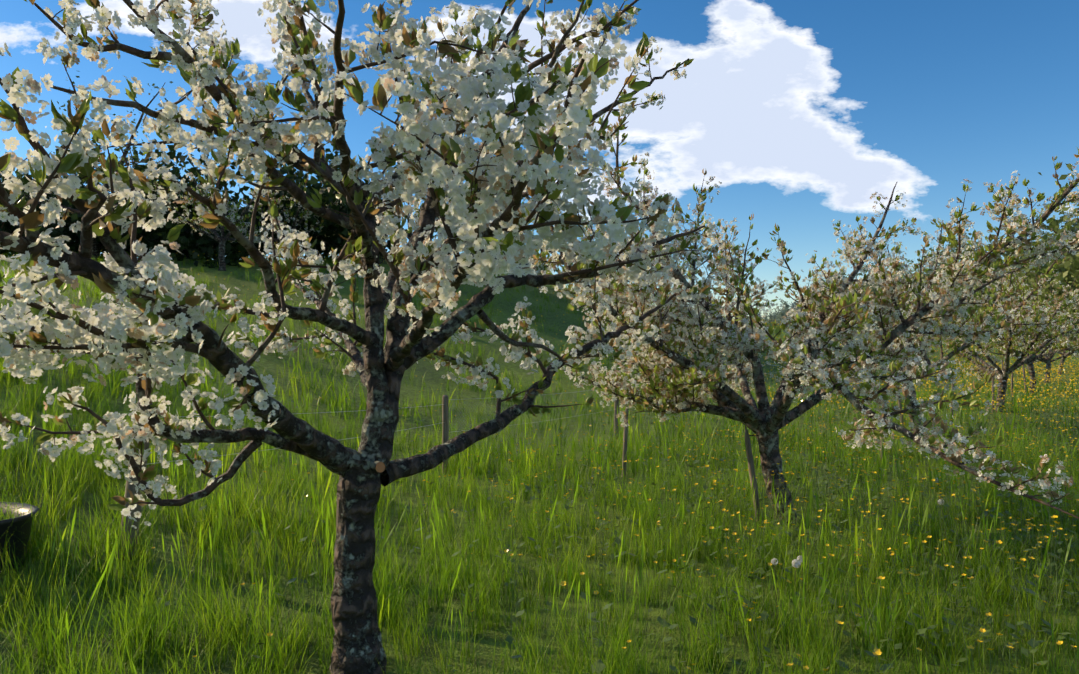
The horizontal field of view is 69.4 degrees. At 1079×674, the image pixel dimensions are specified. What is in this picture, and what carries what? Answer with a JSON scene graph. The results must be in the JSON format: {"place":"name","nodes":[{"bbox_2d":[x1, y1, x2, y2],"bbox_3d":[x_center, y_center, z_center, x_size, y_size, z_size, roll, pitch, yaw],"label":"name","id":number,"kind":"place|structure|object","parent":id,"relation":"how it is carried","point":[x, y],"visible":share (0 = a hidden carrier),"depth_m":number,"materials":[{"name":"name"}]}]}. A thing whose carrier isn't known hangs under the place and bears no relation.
{"place":"outdoors","nodes":[
{"label":"outdoors","id":0,"kind":"place"},
{"bbox_2d":[0,258,1078,673],"bbox_3d":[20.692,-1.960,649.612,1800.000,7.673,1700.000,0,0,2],"label":"ground","id":1,"kind":"structure","parent":0,"point":[556,338],"depth_m":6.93,"materials":[{"name":"green plant"}]},
{"bbox_2d":[0,167,24,256],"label":"hedge tree","id":2,"kind":"object","parent":1,"relation":"on","point":[12,226],"visible":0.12,"depth_m":40.49,"materials":[{"name":"green plant"}]},
{"bbox_2d":[0,502,38,572],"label":"bucket","id":3,"kind":"object","parent":1,"relation":"on","point":[21,537],"visible":0.85,"depth_m":5.08,"materials":[{"name":"black metal"}]},
{"bbox_2d":[0,170,129,258],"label":"hedge tree","id":4,"kind":"object","parent":1,"relation":"on","point":[4,228],"visible":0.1,"depth_m":40.87,"materials":[{"name":"green plant"}]},
{"bbox_2d":[0,119,190,257],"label":"hedge tree","id":5,"kind":"object","parent":1,"relation":"on","point":[57,232],"visible":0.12,"depth_m":38.25,"materials":[{"name":"green plant"}]},
{"bbox_2d":[3,139,207,257],"bbox_3d":[-22.462,-6.871,39.950,10.706,6.794,8.918,0,0,2],"label":"hedge tree","id":6,"kind":"object","parent":1,"relation":"on","point":[145,193],"visible":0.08,"depth_m":39.77,"materials":[{"name":"green plant"}]},
{"bbox_2d":[0,71,238,259],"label":"tall tree","id":7,"kind":"object","parent":1,"relation":"on","point":[95,252],"visible":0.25,"depth_m":36.73,"materials":[{"name":"green plant"}]},
{"bbox_2d":[118,400,152,558],"bbox_3d":[-2.879,1.131,5.521,0.314,1.383,0.114,0,0,18],"label":"fence post","id":8,"kind":"object","parent":1,"relation":"on","point":[129,486],"visible":0.12,"depth_m":5.48,"materials":[{"name":"wood"}]},
{"bbox_2d":[114,192,225,258],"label":"hedge tree","id":9,"kind":"object","parent":1,"relation":"on","point":[175,252],"visible":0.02,"depth_m":45.63,"materials":[{"name":"green plant"}]},
{"bbox_2d":[56,144,304,269],"bbox_3d":[-16.468,-6.018,37.241,9.200,7.796,9.354,0,0,23],"label":"hedge tree","id":10,"kind":"object","parent":1,"relation":"on","point":[189,237],"visible":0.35,"depth_m":35.64,"materials":[{"name":"green plant"}]},
{"bbox_2d":[149,172,269,270],"bbox_3d":[-13.857,-4.960,33.411,5.020,4.457,4.859,0,0,-25],"label":"tree","id":11,"kind":"object","parent":1,"relation":"on","point":[222,240],"visible":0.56,"depth_m":33.27,"materials":[{"name":"green plant"}]},
{"bbox_2d":[175,168,270,259],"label":"hedge tree","id":12,"kind":"object","parent":1,"relation":"on","point":[236,198],"visible":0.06,"depth_m":44.47,"materials":[{"name":"green plant"}]},
{"bbox_2d":[165,163,312,260],"bbox_3d":[-15.011,-4.999,42.648,8.248,8.694,11.698,0,0,2],"label":"hedge tree","id":13,"kind":"object","parent":1,"relation":"on","point":[290,174],"visible":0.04,"depth_m":38.82,"materials":[{"name":"green plant"}]},
{"bbox_2d":[229,171,342,249],"bbox_3d":[-11.822,-5.337,36.745,5.469,4.396,4.460,0,0,37],"label":"tree","id":14,"kind":"object","parent":1,"relation":"on","point":[295,224],"visible":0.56,"depth_m":35.98,"materials":[{"name":"green plant"}]},
{"bbox_2d":[229,143,396,258],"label":"hedge tree","id":15,"kind":"object","parent":1,"relation":"on","point":[299,175],"visible":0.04,"depth_m":43.05,"materials":[{"name":"green plant"}]},
{"bbox_2d":[336,508,337,531],"bbox_3d":[-1.020,1.401,4.096,0.080,1.184,0.080,0,0,2],"label":"post","id":16,"kind":"object","parent":1,"relation":"on","point":[336,519],"visible":0.02,"depth_m":4.06,"materials":[{"name":"brown wood"}]},
{"bbox_2d":[264,141,413,260],"bbox_3d":[-10.294,-6.684,39.239,7.115,6.660,11.043,0,0,2],"label":"hedge tree","id":17,"kind":"object","parent":1,"relation":"on","point":[333,230],"visible":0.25,"depth_m":37.55,"materials":[{"name":"green plant"}]},
{"bbox_2d":[287,181,407,257],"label":"tree","id":18,"kind":"object","parent":1,"relation":"on","point":[326,190],"visible":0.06,"depth_m":40.14,"materials":[{"name":"green plant"}]},
{"bbox_2d":[324,241,387,263],"bbox_3d":[-8.738,-4.265,38.330,4.052,1.510,3.262,0,0,26],"label":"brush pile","id":19,"kind":"object","parent":1,"relation":"on","point":[379,254],"visible":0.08,"depth_m":38.11,"materials":[{"name":"brown wood"}]},
{"bbox_2d":[0,0,715,673],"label":"cherry tree","id":20,"kind":"object","parent":1,"relation":"on","point":[466,212],"visible":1,"depth_m":2.87,"materials":[{"name":"white plant"}]},
{"bbox_2d":[368,180,440,237],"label":"tree","id":21,"kind":"object","parent":1,"relation":"on","point":[410,234],"visible":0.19,"depth_m":42.99,"materials":[{"name":"green plant"}]},
{"bbox_2d":[401,190,450,254],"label":"tree","id":22,"kind":"object","parent":1,"relation":"on","point":[423,198],"visible":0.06,"depth_m":40.14,"materials":[{"name":"green plant"}]},
{"bbox_2d":[442,395,448,473],"bbox_3d":[-1.265,1.431,10.475,0.088,1.306,0.139,0,0,2],"label":"fence post","id":23,"kind":"object","parent":1,"relation":"on","point":[445,425],"visible":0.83,"depth_m":10.43,"materials":[{"name":"grey wood"}]},
{"bbox_2d":[437,200,524,280],"bbox_3d":[-2.762,-4.920,38.583,5.047,4.694,5.215,0,0,28],"label":"tree","id":24,"kind":"object","parent":1,"relation":"on","point":[467,244],"visible":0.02,"depth_m":37.94,"materials":[{"name":"green plant"}]},
{"bbox_2d":[495,254,536,274],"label":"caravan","id":25,"kind":"object","parent":1,"relation":"on","point":[512,261],"visible":0.06,"depth_m":57.03,"materials":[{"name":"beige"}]},
{"bbox_2d":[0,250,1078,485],"bbox_3d":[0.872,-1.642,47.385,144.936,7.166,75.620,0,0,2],"label":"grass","id":26,"kind":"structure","parent":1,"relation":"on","point":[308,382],"depth_m":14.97,"materials":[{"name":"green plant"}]},
{"bbox_2d":[1,248,1078,410],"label":"buttercups","id":27,"kind":"object","parent":1,"relation":"on","point":[1051,376],"visible":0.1,"depth_m":23.23,"materials":[{"name":"yellow plant"}]},
{"bbox_2d":[3,291,1078,673],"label":"buttercups","id":28,"kind":"object","parent":1,"relation":"on","point":[599,663],"visible":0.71,"depth_m":5.98,"materials":[{"name":"yellow plant"}]},
{"bbox_2d":[514,218,581,288],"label":"tree","id":29,"kind":"object","parent":1,"relation":"on","point":[540,268],"visible":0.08,"depth_m":40.42,"materials":[{"name":"green plant"}]},
{"bbox_2d":[541,228,624,308],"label":"tree","id":30,"kind":"object","parent":1,"relation":"on","point":[592,306],"visible":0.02,"depth_m":39.72,"materials":[{"name":"green plant"}]},
{"bbox_2d":[614,385,618,438],"bbox_3d":[1.391,1.474,14.083,0.090,1.256,0.174,0,0,2],"label":"fence post","id":31,"kind":"object","parent":1,"relation":"on","point":[616,405],"visible":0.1,"depth_m":14.04,"materials":[{"name":"brown wood"}]},
{"bbox_2d":[622,404,627,476],"bbox_3d":[1.105,1.461,10.120,0.117,1.206,0.057,0,0,-35],"label":"wooden post","id":32,"kind":"object","parent":1,"relation":"on","point":[625,435],"visible":0.56,"depth_m":10.11,"materials":[{"name":"brown wood"}]},
{"bbox_2d":[627,243,691,292],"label":"tree","id":33,"kind":"object","parent":1,"relation":"on","point":[681,267],"visible":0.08,"depth_m":43.39,"materials":[{"name":"green plant"}]},
{"bbox_2d":[448,347,971,465],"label":"fence netting","id":34,"kind":"object","parent":1,"relation":"on","point":[775,376],"visible":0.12,"depth_m":12.91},
{"bbox_2d":[745,425,761,523],"bbox_3d":[2.085,1.450,7.529,0.208,1.212,0.062,0,0,2],"label":"wooden stake","id":35,"kind":"object","parent":1,"relation":"on","point":[750,461],"visible":0.77,"depth_m":7.51,"materials":[{"name":"brown wood"}]},
{"bbox_2d":[760,313,775,327],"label":"forest tree","id":36,"kind":"object","parent":1,"relation":"on","point":[766,318],"visible":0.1,"depth_m":457.09,"materials":[{"name":"green plant"}]},
{"bbox_2d":[766,308,782,327],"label":"forest tree","id":37,"kind":"object","parent":1,"relation":"on","point":[773,317],"visible":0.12,"depth_m":450.87,"materials":[{"name":"green plant"}]},
{"bbox_2d":[771,298,794,322],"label":"forest tree","id":38,"kind":"object","parent":1,"relation":"on","point":[787,306],"visible":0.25,"depth_m":363.86,"materials":[{"name":"green plant"}]},
{"bbox_2d":[777,307,795,321],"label":"forest tree","id":39,"kind":"object","parent":1,"relation":"on","point":[783,313],"visible":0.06,"depth_m":338.05,"materials":[{"name":"green plant"}]},
{"bbox_2d":[498,110,1078,524],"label":"cherry tree","id":40,"kind":"object","parent":1,"relation":"on","point":[764,420],"visible":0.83,"depth_m":7.19,"materials":[{"name":"white plant"}]},
{"bbox_2d":[817,272,868,325],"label":"forest tree","id":41,"kind":"object","parent":1,"relation":"on","point":[843,274],"visible":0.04,"depth_m":201.19,"materials":[{"name":"green plant"}]},
{"bbox_2d":[771,450,947,640],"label":"dandelion clocks","id":42,"kind":"object","parent":1,"relation":"on","point":[797,564],"visible":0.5,"depth_m":4.52,"materials":[{"name":"white plant"}]},
{"bbox_2d":[838,263,908,328],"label":"forest tree","id":43,"kind":"object","parent":1,"relation":"on","point":[874,288],"visible":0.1,"depth_m":165.47,"materials":[{"name":"green plant"}]},
{"bbox_2d":[859,262,898,293],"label":"forest tree","id":44,"kind":"object","parent":1,"relation":"on","point":[867,284],"visible":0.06,"depth_m":174.93,"materials":[{"name":"green plant"}]},
{"bbox_2d":[870,293,893,334],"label":"forest tree","id":45,"kind":"object","parent":1,"relation":"on","point":[874,317],"depth_m":161.88,"materials":[{"name":"green plant"}]},
{"bbox_2d":[880,383,885,461],"bbox_3d":[4.833,1.361,10.983,0.055,1.464,0.103,0,0,-41],"label":"wooden post","id":46,"kind":"object","parent":1,"relation":"on","point":[883,440],"visible":0.21,"depth_m":10.96,"materials":[{"name":"brown wood"}]},
{"bbox_2d":[896,386,904,426],"bbox_3d":[6.499,1.335,13.991,0.220,1.362,0.062,0,0,2],"label":"wooden post","id":47,"kind":"object","parent":1,"relation":"on","point":[900,407],"visible":0.17,"depth_m":13.97,"materials":[{"name":"brown wood"}]},
{"bbox_2d":[749,296,1078,339],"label":"forest understorey foliage","id":48,"kind":"object","parent":1,"relation":"on","point":[1026,336],"visible":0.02,"depth_m":99.68,"materials":[{"name":"green plant"}]},
{"bbox_2d":[870,244,960,314],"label":"forest tree","id":49,"kind":"object","parent":1,"relation":"on","point":[911,261],"depth_m":133.71,"materials":[{"name":"green plant"}]},
{"bbox_2d":[878,245,957,337],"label":"forest tree","id":50,"kind":"object","parent":1,"relation":"on","point":[931,249],"visible":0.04,"depth_m":123.59,"materials":[{"name":"green plant"}]},
{"bbox_2d":[771,218,1076,434],"bbox_3d":[7.010,-0.155,13.941,4.261,4.088,5.303,0,0,-5],"label":"cherry tree","id":51,"kind":"object","parent":1,"relation":"on","point":[991,289],"visible":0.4,"depth_m":13.78,"materials":[{"name":"white plant"}]},
{"bbox_2d":[898,242,955,311],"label":"forest tree","id":52,"kind":"object","parent":1,"relation":"on","point":[931,262],"visible":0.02,"depth_m":139.31,"materials":[{"name":"green plant"}]},
{"bbox_2d":[907,229,995,281],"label":"forest tree","id":53,"kind":"object","parent":1,"relation":"on","point":[956,249],"visible":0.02,"depth_m":129.45,"materials":[{"name":"green plant"}]},
{"bbox_2d":[950,382,953,421],"bbox_3d":[8.707,1.460,16.459,0.053,1.186,0.106,0,0,-24],"label":"wooden stake","id":54,"kind":"object","parent":1,"relation":"on","point":[951,404],"visible":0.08,"depth_m":16.43,"materials":[{"name":"brown wood"}]},
{"bbox_2d":[921,263,1003,320],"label":"forest tree","id":55,"kind":"object","parent":1,"relation":"on","point":[937,285],"visible":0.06,"depth_m":118.08,"materials":[{"name":"green plant"}]},
{"bbox_2d":[916,233,1063,334],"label":"forest tree","id":56,"kind":"object","parent":1,"relation":"on","point":[985,277],"visible":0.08,"depth_m":99.91,"materials":[{"name":"green plant"}]},
{"bbox_2d":[908,250,1078,411],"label":"cherry tree","id":57,"kind":"object","parent":1,"relation":"on","point":[1011,279],"visible":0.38,"depth_m":17.85,"materials":[{"name":"white plant"}]},
{"bbox_2d":[992,367,994,411],"bbox_3d":[10.572,1.323,18.163,0.059,1.360,0.056,0,0,22],"label":"wooden stake","id":58,"kind":"object","parent":1,"relation":"on","point":[993,389],"visible":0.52,"depth_m":18.14,"materials":[{"name":"brown wood"}]},
{"bbox_2d":[954,245,1054,310],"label":"forest tree","id":59,"kind":"object","parent":1,"relation":"on","point":[978,291],"depth_m":105.53,"materials":[{"name":"green plant"}]},
{"bbox_2d":[1011,372,1012,404],"bbox_3d":[12.745,1.477,21.026,0.057,1.221,0.125,0,0,16],"label":"wooden stake","id":60,"kind":"object","parent":1,"relation":"on","point":[1012,386],"visible":0.46,"depth_m":20.99,"materials":[{"name":"brown wood"}]},
{"bbox_2d":[966,283,1078,394],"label":"cherry tree","id":61,"kind":"object","parent":1,"relation":"on","point":[1029,363],"visible":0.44,"depth_m":23.94,"materials":[{"name":"white plant"}]},
{"bbox_2d":[1022,364,1026,392],"bbox_3d":[14.970,1.359,24.025,0.164,1.362,0.063,0,0,2],"label":"wooden stake","id":62,"kind":"object","parent":1,"relation":"on","point":[1024,377],"visible":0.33,"depth_m":24.00,"materials":[{"name":"brown wood"}]},
{"bbox_2d":[974,281,1078,382],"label":"cherry tree","id":63,"kind":"object","parent":1,"relation":"on","point":[1048,360],"visible":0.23,"depth_m":29.80,"materials":[{"name":"white plant"}]},
{"bbox_2d":[984,224,1071,294],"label":"forest tree","id":64,"kind":"object","parent":1,"relation":"on","point":[1053,234],"depth_m":91.99,"materials":[{"name":"green plant"}]},
{"bbox_2d":[982,192,1078,314],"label":"forest tree","id":65,"kind":"object","parent":1,"relation":"on","point":[1064,217],"visible":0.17,"depth_m":78.98,"materials":[{"name":"green plant"}]},
{"bbox_2d":[989,241,1076,319],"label":"forest tree","id":66,"kind":"object","parent":1,"relation":"on","point":[1042,295],"visible":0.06,"depth_m":75.56,"materials":[{"name":"green plant"}]},
{"bbox_2d":[1000,217,1078,322],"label":"forest tree","id":67,"kind":"object","parent":1,"relation":"on","point":[1065,278],"visible":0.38,"depth_m":70.33,"materials":[{"name":"green plant"}]},
{"bbox_2d":[1005,163,1078,285],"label":"forest tree","id":68,"kind":"object","parent":1,"relation":"on","point":[1054,226],"visible":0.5,"depth_m":61.48,"materials":[{"name":"green plant"}]},
{"bbox_2d":[1012,321,1078,374],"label":"cherry tree","id":69,"kind":"object","parent":1,"relation":"on","point":[1062,360],"visible":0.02,"depth_m":35.72,"materials":[{"name":"plant"}]},
{"bbox_2d":[1035,208,1078,307],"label":"forest tree","id":70,"kind":"object","parent":1,"relation":"on","point":[1072,243],"visible":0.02,"depth_m":85.95,"materials":[{"name":"green plant"}]},
{"bbox_2d":[1045,256,1078,302],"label":"forest tree","id":71,"kind":"object","parent":1,"relation":"on","point":[1073,267],"visible":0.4,"depth_m":68.85,"materials":[{"name":"green plant"}]},
{"bbox_2d":[0,0,1078,318],"label":"sky","id":72,"kind":"structure","parent":0,"point":[803,111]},
{"bbox_2d":[145,347,953,464],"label":"fence wires","id":73,"kind":"object","parent":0,"point":[406,407],"visible":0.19,"depth_m":9.41,"materials":[{"name":"grey metal"}]}
]}

